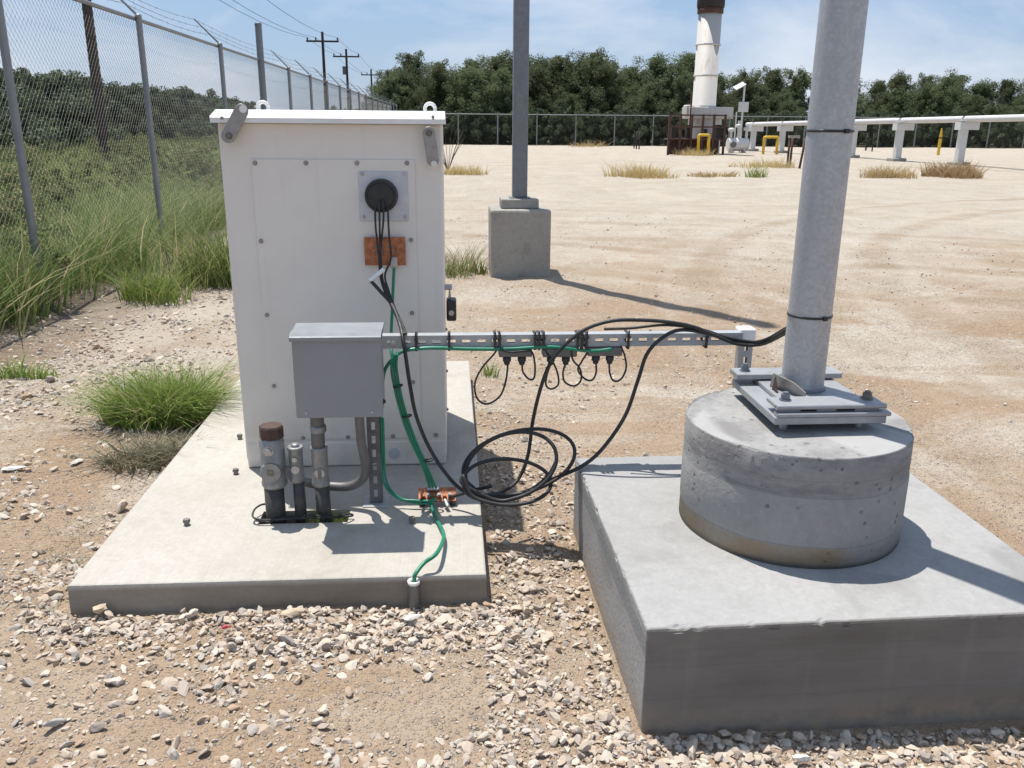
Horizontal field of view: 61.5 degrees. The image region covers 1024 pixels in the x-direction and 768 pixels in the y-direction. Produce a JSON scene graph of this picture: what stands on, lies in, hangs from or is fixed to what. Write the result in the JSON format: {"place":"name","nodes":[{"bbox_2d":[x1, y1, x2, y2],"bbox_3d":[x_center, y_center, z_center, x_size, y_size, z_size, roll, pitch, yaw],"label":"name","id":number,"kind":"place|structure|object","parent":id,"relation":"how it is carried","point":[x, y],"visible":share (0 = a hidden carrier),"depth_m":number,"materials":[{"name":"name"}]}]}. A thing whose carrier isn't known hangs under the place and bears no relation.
{"place":"outdoors","nodes":[
{"label":"outdoors","id":0,"kind":"place"},
{"bbox_2d":[0,127,1023,767],"bbox_3d":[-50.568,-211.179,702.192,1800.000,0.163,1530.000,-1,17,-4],"label":"ground","id":1,"kind":"structure","parent":0,"point":[972,437],"depth_m":5.01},
{"bbox_2d":[0,348,62,379],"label":"grass clump","id":2,"kind":"object","parent":1,"relation":"on","point":[14,373],"visible":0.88,"depth_m":4.86,"materials":[{"name":"plant"}]},
{"bbox_2d":[0,85,68,151],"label":"scrub bush","id":3,"kind":"object","parent":1,"relation":"on","point":[6,106],"visible":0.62,"depth_m":25.69,"materials":[{"name":"green plant"}]},
{"bbox_2d":[0,68,69,146],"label":"scrub bush","id":4,"kind":"object","parent":1,"relation":"on","point":[31,82],"visible":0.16,"depth_m":34.79,"materials":[{"name":"green plant"}]},
{"bbox_2d":[0,237,73,321],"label":"grass clump","id":5,"kind":"object","parent":1,"relation":"on","point":[29,275],"visible":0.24,"depth_m":6.62,"materials":[{"name":"plant"}]},
{"bbox_2d":[0,70,113,150],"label":"scrub bush","id":6,"kind":"object","parent":1,"relation":"on","point":[68,109],"visible":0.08,"depth_m":32.53,"materials":[{"name":"green plant"}]},
{"bbox_2d":[0,71,127,153],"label":"scrub bush","id":7,"kind":"object","parent":1,"relation":"on","point":[26,87],"visible":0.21,"depth_m":31.09,"materials":[{"name":"green plant"}]},
{"bbox_2d":[15,510,127,569],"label":"gravel","id":8,"kind":"structure","parent":1,"relation":"on","point":[71,538],"depth_m":2.97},
{"bbox_2d":[18,74,128,144],"bbox_3d":[-21.178,-11.443,36.648,8.342,3.830,8.084,-1,17,-4],"label":"scrub bush","id":9,"kind":"object","parent":1,"relation":"on","point":[77,129],"visible":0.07,"depth_m":36.37,"materials":[{"name":"green plant"}]},
{"bbox_2d":[28,69,157,149],"bbox_3d":[-19.880,-11.741,37.621,7.269,3.902,5.552,-2,17,-10],"label":"scrub bush","id":10,"kind":"object","parent":1,"relation":"on","point":[58,78],"visible":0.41,"depth_m":36.95,"materials":[{"name":"green plant"}]},
{"bbox_2d":[81,0,111,163],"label":"utility pole","id":11,"kind":"object","parent":1,"relation":"on","point":[102,117],"visible":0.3,"depth_m":25.79,"materials":[{"name":"wood"}]},
{"bbox_2d":[15,66,178,134],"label":"scrub bush","id":12,"kind":"object","parent":1,"relation":"on","point":[106,92],"visible":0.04,"depth_m":41.12,"materials":[{"name":"green plant"}]},
{"bbox_2d":[67,81,156,140],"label":"scrub bush","id":13,"kind":"object","parent":1,"relation":"on","point":[111,114],"visible":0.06,"depth_m":41.15,"materials":[{"name":"green plant"}]},
{"bbox_2d":[0,129,226,337],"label":"field grass","id":14,"kind":"structure","parent":1,"relation":"on","point":[108,252],"depth_m":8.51,"materials":[{"name":"plant"}]},
{"bbox_2d":[4,418,234,473],"bbox_3d":[-1.577,0.261,3.648,1.039,0.187,0.551,-1,17,-4],"label":"grass clump","id":15,"kind":"object","parent":1,"relation":"on","point":[152,456],"visible":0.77,"depth_m":3.62,"materials":[{"name":"plant"}]},
{"bbox_2d":[13,352,241,434],"bbox_3d":[-1.683,0.015,4.141,1.466,0.360,1.102,-1,17,-4],"label":"grass clump","id":16,"kind":"object","parent":1,"relation":"on","point":[155,403],"visible":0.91,"depth_m":4.05,"materials":[{"name":"plant"}]},
{"bbox_2d":[107,86,176,137],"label":"scrub bush","id":17,"kind":"object","parent":1,"relation":"on","point":[126,100],"visible":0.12,"depth_m":46.74,"materials":[{"name":"green plant"}]},
{"bbox_2d":[75,248,214,306],"bbox_3d":[-2.967,-0.890,7.065,1.192,0.423,1.117,-1,17,-4],"label":"grass clump","id":18,"kind":"object","parent":1,"relation":"on","point":[159,290],"visible":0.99,"depth_m":7.01,"materials":[{"name":"plant"}]},
{"bbox_2d":[113,82,196,138],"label":"scrub bush","id":19,"kind":"object","parent":1,"relation":"on","point":[140,96],"visible":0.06,"depth_m":49.47,"materials":[{"name":"green plant"}]},
{"bbox_2d":[118,95,194,141],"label":"scrub bush","id":20,"kind":"object","parent":1,"relation":"on","point":[154,112],"visible":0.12,"depth_m":48.49,"materials":[{"name":"green plant"}]},
{"bbox_2d":[137,94,195,140],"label":"scrub bush","id":21,"kind":"object","parent":1,"relation":"on","point":[159,110],"visible":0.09,"depth_m":50.91,"materials":[{"name":"green plant"}]},
{"bbox_2d":[111,199,231,290],"bbox_3d":[-2.645,-1.319,7.870,1.822,0.805,1.970,-1,17,-4],"label":"grass clump","id":22,"kind":"object","parent":1,"relation":"on","point":[212,258],"visible":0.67,"depth_m":7.62,"materials":[{"name":"plant"}]},
{"bbox_2d":[130,82,218,139],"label":"scrub bush","id":23,"kind":"object","parent":1,"relation":"on","point":[189,92],"visible":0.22,"depth_m":52.61,"materials":[{"name":"green plant"}]},
{"bbox_2d":[157,85,217,135],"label":"scrub bush","id":24,"kind":"object","parent":1,"relation":"on","point":[182,89],"visible":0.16,"depth_m":53.25,"materials":[{"name":"green plant"}]},
{"bbox_2d":[0,0,396,289],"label":"chain link fence","id":25,"kind":"object","parent":1,"relation":"on","point":[13,108],"visible":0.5,"depth_m":9.55,"materials":[{"name":"metal"}]},
{"bbox_2d":[254,22,266,109],"bbox_3d":[-4.577,-4.903,15.938,0.128,3.332,0.128,-1,17,-4],"label":"tall post","id":26,"kind":"object","parent":1,"relation":"on","point":[260,54],"visible":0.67,"depth_m":15.61,"materials":[{"name":"metal"}]},
{"bbox_2d":[68,361,486,613],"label":"concrete slab","id":27,"kind":"structure","parent":1,"relation":"on","point":[189,532],"depth_m":2.78,"materials":[{"name":"grey concrete"}]},
{"bbox_2d":[259,422,287,523],"bbox_3d":[-0.805,0.341,2.916,0.086,0.427,0.095,-1,17,-4],"label":"conduit stub","id":28,"kind":"object","parent":27,"relation":"on","point":[273,472],"visible":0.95,"depth_m":2.87,"materials":[{"name":"metal"}]},
{"bbox_2d":[287,442,306,522],"bbox_3d":[-0.729,0.372,2.935,0.054,0.359,0.055,-1,17,-4],"label":"conduit stub","id":29,"kind":"object","parent":27,"relation":"on","point":[296,466],"visible":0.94,"depth_m":2.90,"materials":[{"name":"metal"}]},
{"bbox_2d":[251,503,353,522],"bbox_3d":[-0.717,0.450,2.922,0.340,0.034,0.108,3,17,9],"label":"wire scrap","id":30,"kind":"object","parent":27,"relation":"on","point":[297,518],"visible":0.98,"depth_m":2.91,"materials":[{"name":"rubber"}]},
{"bbox_2d":[310,418,331,522],"bbox_3d":[-0.650,0.305,2.918,0.060,0.497,0.064,-1,17,-4],"label":"conduit stub","id":31,"kind":"object","parent":27,"relation":"on","point":[319,462],"visible":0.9,"depth_m":2.89,"materials":[{"name":"metal"}]},
{"bbox_2d":[210,100,451,466],"bbox_3d":[-0.664,-0.432,3.506,0.838,1.386,0.754,-1,17,-4],"label":"equipment cabinet","id":32,"kind":"object","parent":27,"relation":"on","point":[305,191],"visible":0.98,"depth_m":3.15,"materials":[{"name":"metal"}]},
{"bbox_2d":[286,417,369,490],"bbox_3d":[-0.756,0.204,3.088,0.602,0.405,0.184,16,23,41],"label":"flexible conduit","id":33,"kind":"object","parent":32,"relation":"attached to","point":[360,480],"visible":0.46,"depth_m":2.96,"materials":[{"name":"metal"}]},
{"bbox_2d":[446,286,456,320],"bbox_3d":[-0.244,-0.328,3.463,0.040,0.138,0.083,-1,17,-4],"label":"padlock","id":34,"kind":"object","parent":32,"relation":"hanging from","point":[451,308],"visible":0.89,"depth_m":3.44,"materials":[{"name":"black plastic"}]},
{"bbox_2d":[363,417,389,507],"bbox_3d":[-0.482,0.118,2.991,0.090,0.635,0.100,-1,17,-4],"label":"strut post","id":35,"kind":"object","parent":27,"relation":"on","point":[372,500],"visible":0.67,"depth_m":3.03,"materials":[{"name":"metal"}]},
{"bbox_2d":[289,322,385,417],"bbox_3d":[-0.559,-0.052,2.811,0.287,0.283,0.190,-1,17,-4],"label":"junction box","id":36,"kind":"object","parent":35,"relation":"attached to","point":[338,369],"visible":1,"depth_m":2.73,"materials":[{"name":"metal"}]},
{"bbox_2d":[379,345,611,420],"bbox_3d":[-0.058,-0.004,2.954,0.801,0.264,0.028,-1,17,-4],"label":"ground wire","id":37,"kind":"object","parent":36,"relation":"attached to","point":[388,363],"visible":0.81,"depth_m":2.91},
{"bbox_2d":[380,421,435,504],"bbox_3d":[-0.366,0.274,2.995,0.202,0.306,0.038,4,17,10],"label":"ground wire","id":38,"kind":"object","parent":35,"relation":"attached to","point":[389,491],"visible":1,"depth_m":3.02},
{"bbox_2d":[407,578,419,610],"bbox_3d":[-0.293,0.665,2.583,0.037,0.168,0.037,-1,17,-4],"label":"ground rod sleeve","id":39,"kind":"object","parent":27,"relation":"attached to","point":[414,594],"visible":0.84,"depth_m":2.56,"materials":[{"name":"white plastic"}]},
{"bbox_2d":[412,497,445,581],"bbox_3d":[-0.252,0.501,2.801,0.082,0.097,0.527,1,17,1],"label":"ground wire","id":40,"kind":"object","parent":39,"relation":"attached to","point":[427,560],"visible":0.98,"depth_m":2.65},
{"bbox_2d":[418,486,455,507],"bbox_3d":[-0.264,0.405,3.039,0.133,0.062,0.088,-1,17,-4],"label":"grounding bar","id":41,"kind":"object","parent":27,"relation":"on","point":[440,494],"visible":0.96,"depth_m":3.05,"materials":[{"name":"orange metal"}]},
{"bbox_2d":[382,418,435,501],"bbox_3d":[-0.362,0.270,2.994,0.193,0.298,0.036,4,17,11],"label":"ground wire","id":42,"kind":"object","parent":41,"relation":"attached to","point":[385,476],"visible":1,"depth_m":3.02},
{"bbox_2d":[390,354,430,487],"bbox_3d":[-0.349,0.136,2.968,0.128,0.498,0.017,-2,17,-10],"label":"ground wire","id":43,"kind":"object","parent":41,"relation":"attached to","point":[403,421],"visible":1,"depth_m":2.96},
{"bbox_2d":[393,354,433,487],"bbox_3d":[-0.339,0.136,2.968,0.132,0.499,0.016,-3,17,-11],"label":"ground wire","id":44,"kind":"object","parent":41,"relation":"attached to","point":[406,423],"visible":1,"depth_m":2.96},
{"bbox_2d":[395,354,436,487],"bbox_3d":[-0.329,0.136,2.969,0.135,0.501,0.015,-3,17,-11],"label":"ground wire","id":45,"kind":"object","parent":41,"relation":"attached to","point":[409,423],"visible":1,"depth_m":2.96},
{"bbox_2d":[306,32,338,107],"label":"utility pole","id":46,"kind":"object","parent":1,"relation":"on","point":[322,40],"visible":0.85,"depth_m":72.41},
{"bbox_2d":[361,73,411,110],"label":"mesquite tree","id":47,"kind":"object","parent":1,"relation":"on","point":[391,90],"visible":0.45,"depth_m":62.85,"materials":[{"name":"green plant"}]},
{"bbox_2d":[368,67,432,109],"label":"mesquite tree","id":48,"kind":"object","parent":1,"relation":"on","point":[403,80],"visible":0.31,"depth_m":64.50,"materials":[{"name":"green plant"}]},
{"bbox_2d":[374,50,431,99],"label":"mesquite tree","id":49,"kind":"object","parent":1,"relation":"on","point":[411,63],"visible":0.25,"depth_m":67.04,"materials":[{"name":"green plant"}]},
{"bbox_2d":[404,62,464,142],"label":"mesquite tree","id":50,"kind":"object","parent":1,"relation":"on","point":[439,85],"visible":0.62,"depth_m":62.24,"materials":[{"name":"green plant"}]},
{"bbox_2d":[445,235,488,278],"bbox_3d":[-0.493,-1.282,8.416,1.112,0.440,0.973,-1,17,-4],"label":"grass clump","id":51,"kind":"object","parent":1,"relation":"on","point":[452,269],"visible":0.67,"depth_m":8.38,"materials":[{"name":"plant"}]},
{"bbox_2d":[444,162,495,175],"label":"grass clump","id":52,"kind":"object","parent":1,"relation":"on","point":[461,171],"visible":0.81,"depth_m":25.05,"materials":[{"name":"plant"}]},
{"bbox_2d":[444,63,509,143],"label":"mesquite tree","id":53,"kind":"object","parent":1,"relation":"on","point":[467,78],"visible":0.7,"depth_m":61.56,"materials":[{"name":"green plant"}]},
{"bbox_2d":[471,67,534,143],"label":"mesquite tree","id":54,"kind":"object","parent":1,"relation":"on","point":[502,79],"visible":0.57,"depth_m":62.57,"materials":[{"name":"green plant"}]},
{"bbox_2d":[469,50,539,142],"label":"mesquite tree","id":55,"kind":"object","parent":1,"relation":"on","point":[493,63],"visible":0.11,"depth_m":66.53,"materials":[{"name":"green plant"}]},
{"bbox_2d":[459,427,576,506],"bbox_3d":[0.021,0.281,2.936,0.403,0.235,0.153,-1,17,-4],"label":"cable coil","id":56,"kind":"object","parent":1,"relation":"on","point":[470,490],"visible":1,"depth_m":2.93,"materials":[{"name":"rubber"}]},
{"bbox_2d":[488,0,550,277],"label":"lamp post","id":57,"kind":"object","parent":1,"relation":"on","point":[519,231],"visible":0.89,"depth_m":8.16,"materials":[{"name":"concrete"}]},
{"bbox_2d":[490,49,567,142],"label":"mesquite tree","id":58,"kind":"object","parent":1,"relation":"on","point":[507,59],"visible":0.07,"depth_m":66.17,"materials":[{"name":"green plant"}]},
{"bbox_2d":[508,64,568,142],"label":"mesquite tree","id":59,"kind":"object","parent":1,"relation":"on","point":[536,87],"visible":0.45,"depth_m":64.05,"materials":[{"name":"green plant"}]},
{"bbox_2d":[537,55,572,142],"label":"mesquite tree","id":60,"kind":"object","parent":1,"relation":"on","point":[556,63],"visible":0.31,"depth_m":66.86,"materials":[{"name":"green plant"}]},
{"bbox_2d":[545,92,591,143],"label":"mesquite tree","id":61,"kind":"object","parent":1,"relation":"on","point":[568,101],"visible":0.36,"depth_m":63.63,"materials":[{"name":"green plant"}]},
{"bbox_2d":[553,54,607,143],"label":"mesquite tree","id":62,"kind":"object","parent":1,"relation":"on","point":[571,78],"visible":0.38,"depth_m":65.45,"materials":[{"name":"green plant"}]},
{"bbox_2d":[558,51,636,143],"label":"mesquite tree","id":63,"kind":"object","parent":1,"relation":"on","point":[601,70],"visible":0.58,"depth_m":64.47,"materials":[{"name":"green plant"}]},
{"bbox_2d":[610,85,651,143],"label":"mesquite tree","id":64,"kind":"object","parent":1,"relation":"on","point":[633,89],"visible":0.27,"depth_m":64.32,"materials":[{"name":"green plant"}]},
{"bbox_2d":[600,159,682,178],"bbox_3d":[3.670,-6.136,24.448,2.292,0.547,2.077,-7,18,-23],"label":"grass clump","id":65,"kind":"object","parent":1,"relation":"on","point":[641,173],"visible":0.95,"depth_m":24.37,"materials":[{"name":"plant"}]},
{"bbox_2d":[610,76,677,144],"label":"mesquite tree","id":66,"kind":"object","parent":1,"relation":"on","point":[649,96],"visible":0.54,"depth_m":62.56,"materials":[{"name":"green plant"}]},
{"bbox_2d":[627,51,680,138],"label":"mesquite tree","id":67,"kind":"object","parent":1,"relation":"on","point":[658,68],"visible":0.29,"depth_m":67.89,"materials":[{"name":"green plant"}]},
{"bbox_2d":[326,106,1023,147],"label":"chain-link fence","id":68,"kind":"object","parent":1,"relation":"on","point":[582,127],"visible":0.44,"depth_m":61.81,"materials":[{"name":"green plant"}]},
{"bbox_2d":[657,66,693,135],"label":"mesquite tree","id":69,"kind":"object","parent":1,"relation":"on","point":[684,83],"visible":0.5,"depth_m":62.98,"materials":[{"name":"green plant"}]},
{"bbox_2d":[660,51,725,106],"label":"mesquite tree","id":70,"kind":"object","parent":1,"relation":"on","point":[687,60],"visible":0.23,"depth_m":67.50,"materials":[{"name":"green plant"}]},
{"bbox_2d":[664,91,726,154],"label":"service platform","id":71,"kind":"structure","parent":1,"relation":"on","point":[674,144],"depth_m":42.65,"materials":[{"name":"metal"}]},
{"bbox_2d":[682,0,733,153],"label":"flare stack","id":72,"kind":"object","parent":1,"relation":"on","point":[708,44],"visible":0.87,"depth_m":43.10,"materials":[{"name":"paint"}]},
{"bbox_2d":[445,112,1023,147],"bbox_3d":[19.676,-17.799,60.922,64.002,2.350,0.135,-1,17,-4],"label":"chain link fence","id":73,"kind":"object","parent":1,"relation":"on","point":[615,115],"visible":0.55,"depth_m":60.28,"materials":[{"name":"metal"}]},
{"bbox_2d":[726,121,749,152],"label":"meter vessel","id":74,"kind":"object","parent":1,"relation":"on","point":[738,144],"visible":0.99,"depth_m":46.42,"materials":[{"name":"white paint"}]},
{"bbox_2d":[733,82,748,152],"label":"solar mast","id":75,"kind":"object","parent":1,"relation":"on","point":[743,106],"visible":0.98,"depth_m":46.39,"materials":[{"name":"metal"}]},
{"bbox_2d":[718,70,771,142],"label":"mesquite tree","id":76,"kind":"object","parent":1,"relation":"on","point":[751,90],"visible":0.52,"depth_m":63.92,"materials":[{"name":"green plant"}]},
{"bbox_2d":[725,66,770,105],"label":"mesquite tree","id":77,"kind":"object","parent":1,"relation":"on","point":[742,76],"visible":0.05,"depth_m":71.34,"materials":[{"name":"green plant"}]},
{"bbox_2d":[728,155,797,168],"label":"grass clump","id":78,"kind":"object","parent":1,"relation":"on","point":[773,164],"visible":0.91,"depth_m":30.25,"materials":[{"name":"plant"}]},
{"bbox_2d":[753,65,803,139],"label":"mesquite tree","id":79,"kind":"object","parent":1,"relation":"on","point":[773,80],"visible":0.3,"depth_m":71.07,"materials":[{"name":"green plant"}]},
{"bbox_2d":[762,97,807,145],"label":"mesquite tree","id":80,"kind":"object","parent":1,"relation":"on","point":[790,106],"visible":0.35,"depth_m":64.18,"materials":[{"name":"green plant"}]},
{"bbox_2d":[764,64,811,139],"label":"mesquite tree","id":81,"kind":"object","parent":1,"relation":"on","point":[802,77],"visible":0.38,"depth_m":69.49,"materials":[{"name":"green plant"}]},
{"bbox_2d":[573,388,1023,734],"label":"pole foundation","id":82,"kind":"object","parent":1,"relation":"on","point":[748,564],"visible":0.91,"depth_m":2.25,"materials":[{"name":"grey concrete"}]},
{"bbox_2d":[732,326,755,387],"bbox_3d":[0.815,0.168,3.118,0.058,0.766,0.062,-1,17,-4],"label":"strut post","id":83,"kind":"object","parent":82,"relation":"on","point":[749,332],"visible":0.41,"depth_m":3.01,"materials":[{"name":"grey metal"}]},
{"bbox_2d":[382,330,742,348],"bbox_3d":[0.172,-0.152,2.952,1.254,0.044,0.051,-1,17,-4],"label":"strut rail","id":84,"kind":"object","parent":83,"relation":"attached to","point":[473,337],"visible":0.69,"depth_m":2.94,"materials":[{"name":"metal"}]},
{"bbox_2d":[498,349,531,365],"bbox_3d":[0.010,-0.097,2.958,0.113,0.063,0.057,-1,17,-4],"label":"surge protector","id":85,"kind":"object","parent":84,"relation":"attached to","point":[521,356],"visible":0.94,"depth_m":2.93,"materials":[{"name":"black plastic"}]},
{"bbox_2d":[541,347,576,365],"bbox_3d":[0.162,-0.098,2.969,0.118,0.065,0.057,-1,17,-4],"label":"surge protector","id":86,"kind":"object","parent":84,"relation":"attached to","point":[565,355],"visible":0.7,"depth_m":2.94,"materials":[{"name":"black plastic"}]},
{"bbox_2d":[370,281,785,501],"bbox_3d":[0.187,0.040,2.953,1.458,0.705,0.297,3,17,8],"label":"black cable","id":87,"kind":"object","parent":84,"relation":"hanging from","point":[597,453],"visible":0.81,"depth_m":2.93,"materials":[{"name":"rubber"}]},
{"bbox_2d":[493,318,785,492],"bbox_3d":[0.397,0.069,2.915,1.038,0.638,0.244,2,17,4],"label":"black cable","id":88,"kind":"object","parent":87,"relation":"on","point":[551,361],"visible":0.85,"depth_m":2.92,"materials":[{"name":"rubber"}]},
{"bbox_2d":[604,324,785,342],"bbox_3d":[0.645,-0.199,2.882,0.638,0.141,0.215,7,18,22],"label":"black cable","id":89,"kind":"object","parent":88,"relation":"on","point":[671,325],"visible":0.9,"depth_m":2.90,"materials":[{"name":"rubber"}]},
{"bbox_2d":[587,346,621,363],"bbox_3d":[0.317,-0.101,2.979,0.119,0.063,0.057,-1,17,-4],"label":"surge protector","id":90,"kind":"object","parent":84,"relation":"attached to","point":[615,351],"visible":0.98,"depth_m":2.95,"materials":[{"name":"black plastic"}]},
{"bbox_2d":[730,0,890,428],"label":"steel pole","id":91,"kind":"object","parent":82,"relation":"on","point":[800,386],"visible":0.99,"depth_m":2.40,"materials":[{"name":"grey metal"}]},
{"bbox_2d":[861,79,894,111],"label":"mesquite tree","id":92,"kind":"object","parent":1,"relation":"on","point":[879,86],"visible":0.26,"depth_m":69.98,"materials":[{"name":"green plant"}]},
{"bbox_2d":[745,114,1023,165],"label":"pipe run","id":93,"kind":"object","parent":1,"relation":"on","point":[964,124],"visible":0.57,"depth_m":36.62,"materials":[{"name":"white paint"}]},
{"bbox_2d":[861,89,907,144],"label":"mesquite tree","id":94,"kind":"object","parent":1,"relation":"on","point":[884,101],"visible":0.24,"depth_m":68.05,"materials":[{"name":"green plant"}]},
{"bbox_2d":[852,164,919,178],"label":"grass clump","id":95,"kind":"object","parent":1,"relation":"on","point":[885,173],"visible":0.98,"depth_m":24.72,"materials":[{"name":"plant"}]},
{"bbox_2d":[873,85,913,145],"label":"mesquite tree","id":96,"kind":"object","parent":1,"relation":"on","point":[899,97],"visible":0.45,"depth_m":66.72,"materials":[{"name":"green plant"}]},
{"bbox_2d":[887,69,917,92],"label":"mesquite tree","id":97,"kind":"object","parent":1,"relation":"on","point":[898,80],"visible":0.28,"depth_m":71.46,"materials":[{"name":"green plant"}]},
{"bbox_2d":[902,82,945,145],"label":"mesquite tree","id":98,"kind":"object","parent":1,"relation":"on","point":[925,95],"visible":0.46,"depth_m":65.14,"materials":[{"name":"green plant"}]},
{"bbox_2d":[909,74,971,146],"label":"mesquite tree","id":99,"kind":"object","parent":1,"relation":"on","point":[948,91],"visible":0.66,"depth_m":63.91,"materials":[{"name":"green plant"}]},
{"bbox_2d":[918,159,998,178],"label":"grass clump","id":100,"kind":"object","parent":1,"relation":"on","point":[946,171],"visible":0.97,"depth_m":25.47,"materials":[{"name":"plant"}]},
{"bbox_2d":[954,94,990,142],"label":"mesquite tree","id":101,"kind":"object","parent":1,"relation":"on","point":[973,105],"visible":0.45,"depth_m":65.53,"materials":[{"name":"green plant"}]},
{"bbox_2d":[966,78,1014,144],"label":"mesquite tree","id":102,"kind":"object","parent":1,"relation":"on","point":[983,88],"visible":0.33,"depth_m":71.73,"materials":[{"name":"green plant"}]},
{"bbox_2d":[983,78,1023,139],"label":"mesquite tree","id":103,"kind":"object","parent":1,"relation":"on","point":[1008,90],"visible":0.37,"depth_m":70.56,"materials":[{"name":"green plant"}]},
{"bbox_2d":[0,214,1023,767],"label":"gravel","id":104,"kind":"structure","parent":0,"point":[744,750],"depth_m":2.37,"materials":[{"name":"gravel"}]},
{"bbox_2d":[0,0,1023,111],"label":"sky","id":105,"kind":"structure","parent":0,"point":[980,39],"materials":[{"name":"blue"}]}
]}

